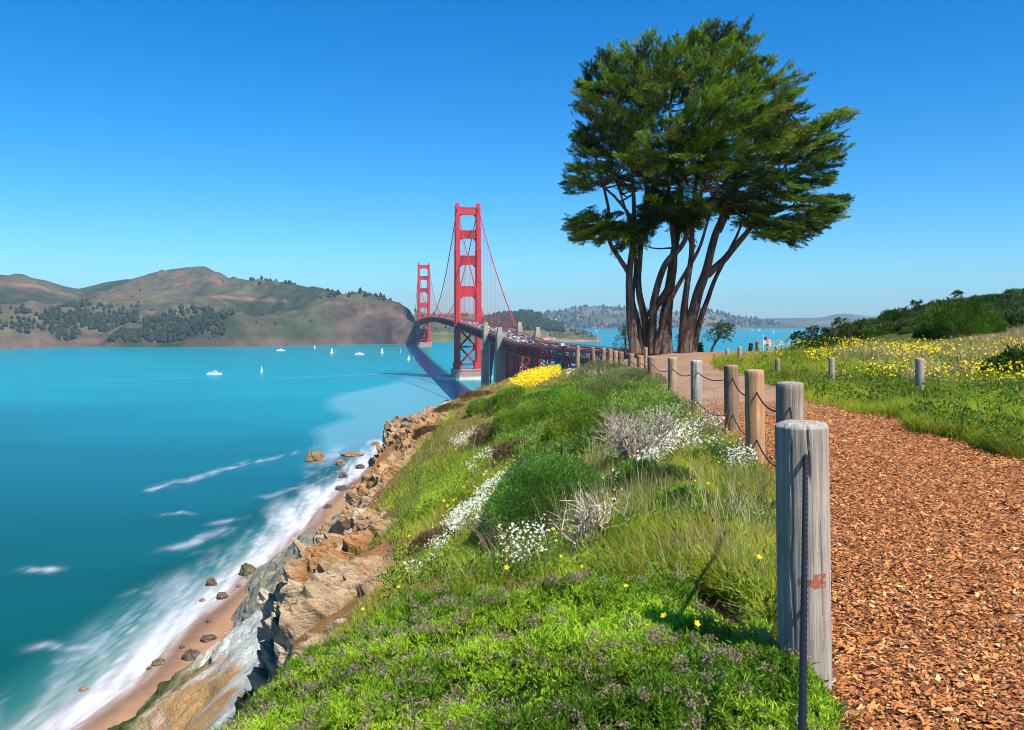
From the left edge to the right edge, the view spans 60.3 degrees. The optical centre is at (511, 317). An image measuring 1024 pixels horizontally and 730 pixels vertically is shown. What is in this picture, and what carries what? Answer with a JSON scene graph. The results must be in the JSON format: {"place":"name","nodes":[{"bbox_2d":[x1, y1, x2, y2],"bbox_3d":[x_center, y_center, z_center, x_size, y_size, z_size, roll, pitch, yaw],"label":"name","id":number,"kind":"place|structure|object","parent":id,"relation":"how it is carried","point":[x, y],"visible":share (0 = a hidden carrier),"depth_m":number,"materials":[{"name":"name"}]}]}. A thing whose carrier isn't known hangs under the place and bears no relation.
{"place":"outdoors","nodes":[
{"label":"outdoors","id":0,"kind":"place"},
{"bbox_2d":[0,266,416,348],"bbox_3d":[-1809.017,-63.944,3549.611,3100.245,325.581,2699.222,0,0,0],"label":"headland hills","id":1,"kind":"structure","parent":0,"point":[352,319],"depth_m":2715.16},
{"bbox_2d":[0,275,391,342],"bbox_3d":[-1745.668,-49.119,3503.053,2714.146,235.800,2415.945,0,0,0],"label":"headland wood","id":2,"kind":"object","parent":1,"relation":"on","point":[171,329],"visible":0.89,"depth_m":2547.84,"materials":[{"name":"green plant"}]},
{"bbox_2d":[70,466,369,729],"bbox_3d":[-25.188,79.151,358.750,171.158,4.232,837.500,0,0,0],"label":"beach","id":3,"kind":"structure","parent":0,"point":[127,703],"depth_m":214.10,"materials":[{"name":"beige sand"}]},
{"bbox_2d":[181,648,200,660],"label":"sea rock","id":4,"kind":"object","parent":3,"relation":"on","point":[190,654],"visible":0.67,"depth_m":204.52,"materials":[{"name":"brown stone"}]},
{"bbox_2d":[200,634,216,642],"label":"sea rock","id":5,"kind":"object","parent":3,"relation":"on","point":[207,638],"visible":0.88,"depth_m":215.85,"materials":[{"name":"brown stone"}]},
{"bbox_2d":[107,507,346,729],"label":"slope","id":6,"kind":"structure","parent":0,"point":[202,691],"depth_m":123.98,"materials":[{"name":"grey stone"}]},
{"bbox_2d":[233,400,452,717],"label":"cliff","id":7,"kind":"structure","parent":0,"point":[318,581],"depth_m":11.77,"materials":[{"name":"beige stone"}]},
{"bbox_2d":[0,328,830,729],"bbox_3d":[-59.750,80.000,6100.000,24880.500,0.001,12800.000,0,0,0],"label":"sea","id":8,"kind":"structure","parent":0,"point":[146,494],"depth_m":452.46,"materials":[{"name":"liquid"}]},
{"bbox_2d":[151,658,164,665],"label":"sea rock","id":9,"kind":"object","parent":8,"relation":"in","point":[158,661],"visible":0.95,"depth_m":203.00,"materials":[{"name":"stone"}]},
{"bbox_2d":[205,577,216,585],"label":"sea rock","id":10,"kind":"object","parent":8,"relation":"in","point":[211,581],"visible":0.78,"depth_m":262.88,"materials":[{"name":"stone"}]},
{"bbox_2d":[239,563,255,576],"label":"sea rock","id":11,"kind":"object","parent":8,"relation":"in","point":[246,569],"visible":0.56,"depth_m":273.01,"materials":[{"name":"green stone"}]},
{"bbox_2d":[305,450,323,461],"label":"sea rock","id":12,"kind":"object","parent":8,"relation":"in","point":[315,456],"visible":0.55,"depth_m":489.72,"materials":[{"name":"brown stone"}]},
{"bbox_2d":[340,451,363,456],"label":"sea rock","id":13,"kind":"object","parent":8,"relation":"in","point":[351,454],"visible":0.83,"depth_m":507.73,"materials":[{"name":"brown stone"}]},
{"bbox_2d":[405,445,506,585],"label":"grass","id":14,"kind":"structure","parent":0,"point":[456,473],"depth_m":12.96,"materials":[{"name":"green plant"}]},
{"bbox_2d":[415,311,600,341],"bbox_3d":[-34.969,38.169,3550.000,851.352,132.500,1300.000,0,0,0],"label":"wooded point","id":15,"kind":"structure","parent":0,"point":[441,333],"depth_m":3017.14,"materials":[{"name":"green plant"}]},
{"bbox_2d":[414,309,596,336],"bbox_3d":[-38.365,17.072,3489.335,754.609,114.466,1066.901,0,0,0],"label":"hill","id":16,"kind":"structure","parent":15,"relation":"on","point":[530,319],"depth_m":3217.57,"materials":[{"name":"green plant"}]},
{"bbox_2d":[0,0,1023,318],"label":"sky","id":17,"kind":"structure","parent":0,"point":[335,145],"materials":[{"name":"blue"}]},
{"bbox_2d":[413,313,876,323],"bbox_3d":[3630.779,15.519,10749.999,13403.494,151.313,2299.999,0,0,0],"label":"hills","id":18,"kind":"structure","parent":0,"point":[829,319],"depth_m":10651.10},
{"bbox_2d":[289,325,1023,729],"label":"ground","id":19,"kind":"structure","parent":0,"point":[382,551],"depth_m":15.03,"materials":[{"name":"green plant"}]},
{"bbox_2d":[336,416,450,610],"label":"grass","id":20,"kind":"structure","parent":19,"relation":"on","point":[401,518],"depth_m":12.98,"materials":[{"name":"green plant"}]},
{"bbox_2d":[413,425,440,435],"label":"dry bush","id":21,"kind":"object","parent":19,"relation":"on","point":[425,429],"visible":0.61,"depth_m":24.71,"materials":[{"name":"brown plant"}]},
{"bbox_2d":[404,524,470,559],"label":"dry bush","id":22,"kind":"object","parent":19,"relation":"on","point":[419,540],"visible":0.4,"depth_m":9.85,"materials":[{"name":"brown plant"}]},
{"bbox_2d":[432,402,466,412],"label":"dry bush","id":23,"kind":"object","parent":19,"relation":"on","point":[441,408],"visible":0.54,"depth_m":28.18,"materials":[{"name":"brown plant"}]},
{"bbox_2d":[403,453,538,574],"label":"white flowers","id":24,"kind":"object","parent":19,"relation":"on","point":[454,522],"visible":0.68,"depth_m":10.62,"materials":[{"name":"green plant"}]},
{"bbox_2d":[447,425,502,526],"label":"white flowers","id":25,"kind":"object","parent":19,"relation":"on","point":[476,456],"visible":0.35,"depth_m":15.90,"materials":[{"name":"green plant"}]},
{"bbox_2d":[456,389,494,399],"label":"dry bush","id":26,"kind":"object","parent":19,"relation":"on","point":[468,393],"visible":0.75,"depth_m":29.80,"materials":[{"name":"brown plant"}]},
{"bbox_2d":[466,397,506,416],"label":"bush","id":27,"kind":"object","parent":19,"relation":"on","point":[478,404],"visible":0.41,"depth_m":24.67,"materials":[{"name":"green plant"}]},
{"bbox_2d":[467,420,515,445],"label":"dry bush","id":28,"kind":"object","parent":19,"relation":"on","point":[481,433],"visible":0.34,"depth_m":17.53,"materials":[{"name":"brown plant"}]},
{"bbox_2d":[462,512,528,552],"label":"dead shrub","id":29,"kind":"object","parent":19,"relation":"on","point":[484,538],"visible":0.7,"depth_m":8.66,"materials":[{"name":"plant"}]},
{"bbox_2d":[437,370,565,417],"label":"grass","id":30,"kind":"structure","parent":19,"relation":"on","point":[490,388],"depth_m":31.24,"materials":[{"name":"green plant"}]},
{"bbox_2d":[484,384,534,416],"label":"bush","id":31,"kind":"object","parent":19,"relation":"on","point":[500,395],"visible":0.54,"depth_m":23.21,"materials":[{"name":"green plant"}]},
{"bbox_2d":[487,435,540,463],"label":"dry bush","id":32,"kind":"object","parent":19,"relation":"on","point":[498,451],"visible":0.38,"depth_m":14.29,"materials":[{"name":"brown plant"}]},
{"bbox_2d":[483,403,551,443],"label":"bush","id":33,"kind":"object","parent":19,"relation":"on","point":[500,415],"visible":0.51,"depth_m":17.24,"materials":[{"name":"green plant"}]},
{"bbox_2d":[507,363,561,386],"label":"yellow flowers","id":34,"kind":"object","parent":19,"relation":"on","point":[533,375],"visible":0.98,"depth_m":33.55,"materials":[{"name":"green plant"}]},
{"bbox_2d":[211,563,862,729],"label":"leafy mat","id":35,"kind":"object","parent":19,"relation":"on","point":[338,708],"visible":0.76,"depth_m":4.12,"materials":[{"name":"green plant"}]},
{"bbox_2d":[206,565,831,729],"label":"dried flower heads","id":36,"kind":"object","parent":35,"relation":"on","point":[653,634],"visible":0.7,"depth_m":4.05,"materials":[{"name":"plant"}]},
{"bbox_2d":[560,549,769,626],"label":"yellow flowers","id":37,"kind":"object","parent":35,"relation":"on","point":[664,614],"visible":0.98,"depth_m":4.03,"materials":[{"name":"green plant"}]},
{"bbox_2d":[513,388,562,406],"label":"bush","id":38,"kind":"object","parent":19,"relation":"on","point":[536,393],"visible":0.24,"depth_m":22.54,"materials":[{"name":"green plant"}]},
{"bbox_2d":[476,451,612,552],"bbox_3d":[0.406,2.229,9.076,1.563,1.737,1.356,0,0,0],"label":"cushion shrub","id":39,"kind":"object","parent":19,"relation":"on","point":[561,473],"visible":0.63,"depth_m":8.89,"materials":[{"name":"green plant"}]},
{"bbox_2d":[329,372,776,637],"bbox_3d":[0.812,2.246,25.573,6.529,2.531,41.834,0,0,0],"label":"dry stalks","id":40,"kind":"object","parent":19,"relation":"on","point":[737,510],"visible":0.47,"depth_m":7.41,"materials":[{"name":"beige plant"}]},
{"bbox_2d":[344,426,771,624],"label":"yellow flowers","id":41,"kind":"object","parent":19,"relation":"on","point":[506,566],"visible":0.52,"depth_m":8.85,"materials":[{"name":"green plant"}]},
{"bbox_2d":[495,469,622,562],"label":"white flowers","id":42,"kind":"object","parent":19,"relation":"on","point":[530,536],"visible":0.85,"depth_m":7.19,"materials":[{"name":"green plant"}]},
{"bbox_2d":[533,383,585,391],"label":"bush","id":43,"kind":"object","parent":19,"relation":"on","point":[558,386],"visible":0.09,"depth_m":23.53,"materials":[{"name":"green plant"}]},
{"bbox_2d":[519,385,604,422],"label":"bush","id":44,"kind":"object","parent":19,"relation":"on","point":[567,395],"visible":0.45,"depth_m":17.60,"materials":[{"name":"green plant"}]},
{"bbox_2d":[561,346,564,367],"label":"fence post","id":45,"kind":"object","parent":19,"relation":"on","point":[563,356],"visible":0.86,"depth_m":46.42,"materials":[{"name":"grey wood"}]},
{"bbox_2d":[364,369,776,640],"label":"leafy plants","id":46,"kind":"object","parent":19,"relation":"on","point":[729,594],"visible":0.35,"depth_m":7.25,"materials":[{"name":"green plant"}]},
{"bbox_2d":[536,406,604,454],"bbox_3d":[1.017,2.029,13.562,1.397,1.349,1.102,0,0,0],"label":"bush","id":47,"kind":"object","parent":19,"relation":"on","point":[556,425],"visible":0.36,"depth_m":13.43,"materials":[{"name":"green plant"}]},
{"bbox_2d":[575,346,579,367],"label":"fence post","id":48,"kind":"object","parent":19,"relation":"on","point":[577,356],"visible":0.88,"depth_m":43.92,"materials":[{"name":"brown wood"}]},
{"bbox_2d":[489,371,689,464],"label":"leafy plants","id":49,"kind":"object","parent":19,"relation":"on","point":[648,397],"visible":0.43,"depth_m":15.35,"materials":[{"name":"green plant"}]},
{"bbox_2d":[547,483,635,559],"bbox_3d":[0.643,1.621,6.997,0.562,0.609,0.623,0,0,-31],"label":"dead shrub","id":50,"kind":"object","parent":19,"relation":"on","point":[581,518],"visible":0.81,"depth_m":6.97,"materials":[{"name":"grey plant"}]},
{"bbox_2d":[553,400,642,444],"bbox_3d":[1.472,1.794,13.649,1.771,1.044,1.416,0,0,0],"label":"bush","id":51,"kind":"object","parent":19,"relation":"on","point":[600,407],"visible":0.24,"depth_m":13.47,"materials":[{"name":"green plant"}]},
{"bbox_2d":[570,359,627,381],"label":"bush","id":52,"kind":"object","parent":19,"relation":"on","point":[591,367],"visible":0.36,"depth_m":29.01,"materials":[{"name":"green plant"}]},
{"bbox_2d":[570,375,646,402],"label":"bush","id":53,"kind":"object","parent":19,"relation":"on","point":[596,385],"visible":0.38,"depth_m":19.16,"materials":[{"name":"green plant"}]},
{"bbox_2d":[582,511,652,551],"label":"bush","id":54,"kind":"object","parent":19,"relation":"on","point":[618,519],"visible":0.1,"depth_m":7.10,"materials":[{"name":"green plant"}]},
{"bbox_2d":[606,324,629,358],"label":"cypress","id":55,"kind":"object","parent":19,"relation":"on","point":[625,349],"visible":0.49,"depth_m":63.97,"materials":[{"name":"green plant"}]},
{"bbox_2d":[594,394,648,445],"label":"dead shrub","id":56,"kind":"object","parent":19,"relation":"on","point":[616,420],"visible":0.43,"depth_m":12.44,"materials":[{"name":"grey plant"}]},
{"bbox_2d":[628,353,633,375],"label":"fence post","id":57,"kind":"object","parent":19,"relation":"on","point":[630,357],"visible":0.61,"depth_m":27.92,"materials":[{"name":"brown wood"}]},
{"bbox_2d":[595,365,667,384],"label":"bush","id":58,"kind":"object","parent":19,"relation":"on","point":[621,371],"visible":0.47,"depth_m":22.46,"materials":[{"name":"green plant"}]},
{"bbox_2d":[581,404,683,462],"bbox_3d":[1.513,1.440,10.782,1.139,0.796,1.195,0,0,32],"label":"dead shrub","id":59,"kind":"object","parent":19,"relation":"on","point":[633,437],"visible":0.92,"depth_m":10.80,"materials":[{"name":"grey plant"}]},
{"bbox_2d":[598,457,674,500],"bbox_3d":[1.396,1.887,9.239,0.958,0.847,0.906,0,0,31],"label":"bush","id":60,"kind":"object","parent":19,"relation":"on","point":[630,471],"visible":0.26,"depth_m":9.15,"materials":[{"name":"green plant"}]},
{"bbox_2d":[637,355,643,379],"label":"fence post","id":61,"kind":"object","parent":19,"relation":"on","point":[640,359],"visible":0.48,"depth_m":25.42,"materials":[{"name":"brown wood"}]},
{"bbox_2d":[647,356,654,381],"bbox_3d":[3.552,1.426,22.500,0.190,0.879,0.192,-1,0,0],"label":"fence post","id":62,"kind":"object","parent":19,"relation":"on","point":[650,362],"visible":0.64,"depth_m":22.42,"materials":[{"name":"brown wood"}]},
{"bbox_2d":[628,398,699,443],"bbox_3d":[2.108,1.395,11.864,0.988,0.650,0.826,0,0,-28],"label":"dead shrub","id":63,"kind":"object","parent":19,"relation":"on","point":[665,424],"visible":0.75,"depth_m":11.88,"materials":[{"name":"grey plant"}]},
{"bbox_2d":[634,462,697,493],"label":"bush","id":64,"kind":"object","parent":19,"relation":"on","point":[667,467],"visible":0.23,"depth_m":8.88,"materials":[{"name":"green plant"}]},
{"bbox_2d":[668,357,676,394],"bbox_3d":[3.385,1.306,18.600,0.196,0.943,0.194,1,0,0],"label":"fence post","id":65,"kind":"object","parent":19,"relation":"on","point":[672,373],"visible":0.8,"depth_m":18.52,"materials":[{"name":"brown wood"}]},
{"bbox_2d":[650,483,711,512],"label":"bush","id":66,"kind":"object","parent":19,"relation":"on","point":[674,490],"visible":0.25,"depth_m":7.67,"materials":[{"name":"green plant"}]},
{"bbox_2d":[624,15,756,355],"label":"cypress tree","id":67,"kind":"object","parent":19,"relation":"on","point":[659,341],"visible":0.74,"depth_m":42.17,"materials":[{"name":"green plant"}]},
{"bbox_2d":[634,402,756,466],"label":"white flowers","id":68,"kind":"object","parent":19,"relation":"on","point":[655,450],"visible":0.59,"depth_m":10.76,"materials":[{"name":"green plant"}]},
{"bbox_2d":[691,360,701,410],"bbox_3d":[3.220,1.233,15.399,0.198,0.987,0.196,0,0,0],"label":"fence post","id":69,"kind":"object","parent":19,"relation":"on","point":[696,382],"visible":0.79,"depth_m":15.32,"materials":[{"name":"grey wood"}]},
{"bbox_2d":[572,406,835,632],"bbox_3d":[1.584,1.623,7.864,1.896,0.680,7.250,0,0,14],"label":"grass","id":70,"kind":"structure","parent":19,"relation":"on","point":[666,532],"depth_m":6.08,"materials":[{"name":"green plant"}]},
{"bbox_2d":[702,320,734,351],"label":"cypress","id":71,"kind":"object","parent":19,"relation":"on","point":[719,329],"visible":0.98,"depth_m":61.85,"materials":[{"name":"green plant"}]},
{"bbox_2d":[724,365,738,430],"bbox_3d":[3.062,1.173,12.300,0.201,1.034,0.203,-1,0,0],"label":"fence post","id":72,"kind":"object","parent":19,"relation":"on","point":[731,396],"visible":0.87,"depth_m":12.21,"materials":[{"name":"brown wood"}]},
{"bbox_2d":[744,369,764,463],"bbox_3d":[2.644,1.147,9.599,0.208,1.170,0.208,-1,0,0],"label":"fence post","id":73,"kind":"object","parent":19,"relation":"on","point":[754,414],"visible":0.78,"depth_m":9.51,"materials":[{"name":"brown wood"}]},
{"bbox_2d":[672,14,860,352],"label":"cypress tree","id":74,"kind":"object","parent":19,"relation":"on","point":[786,139],"visible":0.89,"depth_m":41.88,"materials":[{"name":"green plant"}]},
{"bbox_2d":[776,381,803,422],"bbox_3d":[2.299,1.134,7.301,0.222,1.211,0.224,0,0,0],"label":"fence post","id":75,"kind":"object","parent":19,"relation":"on","point":[789,394],"visible":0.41,"depth_m":7.21,"materials":[{"name":"grey wood"}]},
{"bbox_2d":[603,352,807,729],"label":"rope","id":76,"kind":"object","parent":75,"relation":"attached to","point":[802,711],"visible":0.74,"depth_m":2.98,"materials":[{"name":"black fabric"}]},
{"bbox_2d":[784,330,805,346],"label":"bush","id":77,"kind":"object","parent":19,"relation":"on","point":[793,336],"visible":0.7,"depth_m":49.94,"materials":[{"name":"green plant"}]},
{"bbox_2d":[775,419,832,691],"bbox_3d":[1.290,1.114,3.900,0.227,1.319,0.229,-1,0,0],"label":"fence post","id":78,"kind":"object","parent":19,"relation":"on","point":[796,441],"visible":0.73,"depth_m":3.81,"materials":[{"name":"grey wood"}]},
{"bbox_2d":[675,395,774,466],"bbox_3d":[2.942,1.683,19.494,1.667,0.900,37.433,0,0,6],"label":"rope","id":79,"kind":"object","parent":78,"relation":"attached to","point":[768,460],"visible":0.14,"depth_m":9.43,"materials":[{"name":"black fabric"}]},
{"bbox_2d":[797,325,820,339],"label":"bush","id":80,"kind":"object","parent":19,"relation":"on","point":[815,331],"visible":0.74,"depth_m":46.94,"materials":[{"name":"green plant"}]},
{"bbox_2d":[814,327,831,338],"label":"cypress","id":81,"kind":"object","parent":19,"relation":"on","point":[825,330],"visible":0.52,"depth_m":47.87,"materials":[{"name":"green plant"}]},
{"bbox_2d":[786,337,870,351],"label":"bush","id":82,"kind":"object","parent":19,"relation":"on","point":[821,341],"visible":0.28,"depth_m":31.75,"materials":[{"name":"green plant"}]},
{"bbox_2d":[828,357,834,382],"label":"fence post","id":83,"kind":"object","parent":19,"relation":"on","point":[831,366],"visible":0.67,"depth_m":17.95,"materials":[{"name":"grey wood"}]},
{"bbox_2d":[826,317,848,339],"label":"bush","id":84,"kind":"object","parent":19,"relation":"on","point":[836,322],"visible":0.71,"depth_m":47.97,"materials":[{"name":"green plant"}]},
{"bbox_2d":[840,321,864,338],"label":"cypress","id":85,"kind":"object","parent":19,"relation":"on","point":[854,330],"visible":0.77,"depth_m":47.96,"materials":[{"name":"green plant"}]},
{"bbox_2d":[851,317,875,325],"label":"hill shrub","id":86,"kind":"object","parent":19,"relation":"on","point":[864,321],"visible":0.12,"depth_m":56.37,"materials":[{"name":"green plant"}]},
{"bbox_2d":[711,336,1023,453],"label":"leafy plants","id":87,"kind":"object","parent":19,"relation":"on","point":[1010,387],"visible":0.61,"depth_m":13.97,"materials":[{"name":"green plant"}]},
{"bbox_2d":[855,323,897,338],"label":"hill shrub","id":88,"kind":"object","parent":19,"relation":"on","point":[875,328],"visible":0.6,"depth_m":47.22,"materials":[{"name":"green plant"}]},
{"bbox_2d":[871,307,909,321],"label":"hill shrub","id":89,"kind":"object","parent":19,"relation":"on","point":[894,313],"visible":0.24,"depth_m":51.43,"materials":[{"name":"green plant"}]},
{"bbox_2d":[758,334,1023,383],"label":"yellow flowers","id":90,"kind":"object","parent":19,"relation":"on","point":[965,361],"visible":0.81,"depth_m":21.25,"materials":[{"name":"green plant"}]},
{"bbox_2d":[896,326,918,334],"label":"hill shrub","id":91,"kind":"object","parent":19,"relation":"on","point":[905,330],"visible":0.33,"depth_m":44.33,"materials":[{"name":"green plant"}]},
{"bbox_2d":[899,299,924,316],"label":"cypress","id":92,"kind":"object","parent":19,"relation":"on","point":[912,302],"visible":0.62,"depth_m":49.88,"materials":[{"name":"green plant"}]},
{"bbox_2d":[915,358,923,392],"bbox_3d":[7.167,1.112,15.499,0.152,0.797,0.153,0,0,0],"label":"fence post","id":93,"kind":"object","parent":19,"relation":"on","point":[919,369],"visible":0.7,"depth_m":15.44,"materials":[{"name":"grey wood"}]},
{"bbox_2d":[784,373,1020,383],"bbox_3d":[7.168,1.019,16.913,0.769,0.728,9.252,0,0,-13],"label":"wire","id":94,"kind":"object","parent":93,"relation":"attached to","point":[930,378],"visible":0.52,"depth_m":15.25,"materials":[{"name":"paint"}]},
{"bbox_2d":[827,322,1023,380],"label":"meadow grass","id":95,"kind":"structure","parent":19,"relation":"on","point":[1013,334],"depth_m":23.33,"materials":[{"name":"green plant"}]},
{"bbox_2d":[848,290,1023,335],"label":"leafy plants","id":96,"kind":"object","parent":19,"relation":"on","point":[1003,305],"visible":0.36,"depth_m":43.99,"materials":[{"name":"green plant"}]},
{"bbox_2d":[946,290,963,302],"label":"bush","id":97,"kind":"object","parent":19,"relation":"on","point":[957,292],"visible":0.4,"depth_m":47.92,"materials":[{"name":"green plant"}]},
{"bbox_2d":[911,300,1010,340],"bbox_3d":[18.721,0.843,36.483,4.101,3.208,3.537,0,0,0],"label":"bush","id":98,"kind":"object","parent":19,"relation":"on","point":[969,314],"visible":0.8,"depth_m":35.76,"materials":[{"name":"green plant"}]},
{"bbox_2d":[978,293,1006,302],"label":"hill shrub","id":99,"kind":"object","parent":19,"relation":"on","point":[983,297],"visible":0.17,"depth_m":46.53,"materials":[{"name":"green plant"}]},
{"bbox_2d":[973,343,1023,381],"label":"bush","id":100,"kind":"object","parent":19,"relation":"on","point":[1015,353],"visible":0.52,"depth_m":16.07,"materials":[{"name":"green plant"}]},
{"bbox_2d":[542,306,837,328],"bbox_3d":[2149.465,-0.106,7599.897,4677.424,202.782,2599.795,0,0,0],"label":"bay hills","id":101,"kind":"structure","parent":0,"point":[607,318],"depth_m":6902.91,"materials":[{"name":"green plant"}]},
{"bbox_2d":[540,304,779,327],"bbox_3d":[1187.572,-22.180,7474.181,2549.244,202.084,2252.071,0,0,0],"label":"bay wood","id":102,"kind":"object","parent":101,"relation":"on","point":[708,310],"visible":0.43,"depth_m":6919.97,"materials":[{"name":"green plant"}]},
{"bbox_2d":[623,352,1023,729],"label":"path","id":103,"kind":"structure","parent":0,"point":[710,389],"depth_m":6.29,"materials":[{"name":"brown wood"}]},
{"bbox_2d":[558,26,691,355],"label":"cypress tree","id":104,"kind":"object","parent":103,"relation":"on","point":[619,81],"visible":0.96,"depth_m":42.18,"materials":[{"name":"green plant"}]},
{"bbox_2d":[708,339,1023,460],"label":"meadow grass","id":105,"kind":"structure","parent":0,"point":[979,438],"depth_m":15.08,"materials":[{"name":"green plant"}]},
{"label":"seabed","id":106,"kind":"structure","parent":0,"visible":0},
{"bbox_2d":[414,202,676,386],"bbox_3d":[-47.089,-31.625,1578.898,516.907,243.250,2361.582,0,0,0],"label":"suspension bridge","id":107,"kind":"structure","parent":106,"relation":"on","point":[515,357],"depth_m":1125.15,"materials":[{"name":"paint"}]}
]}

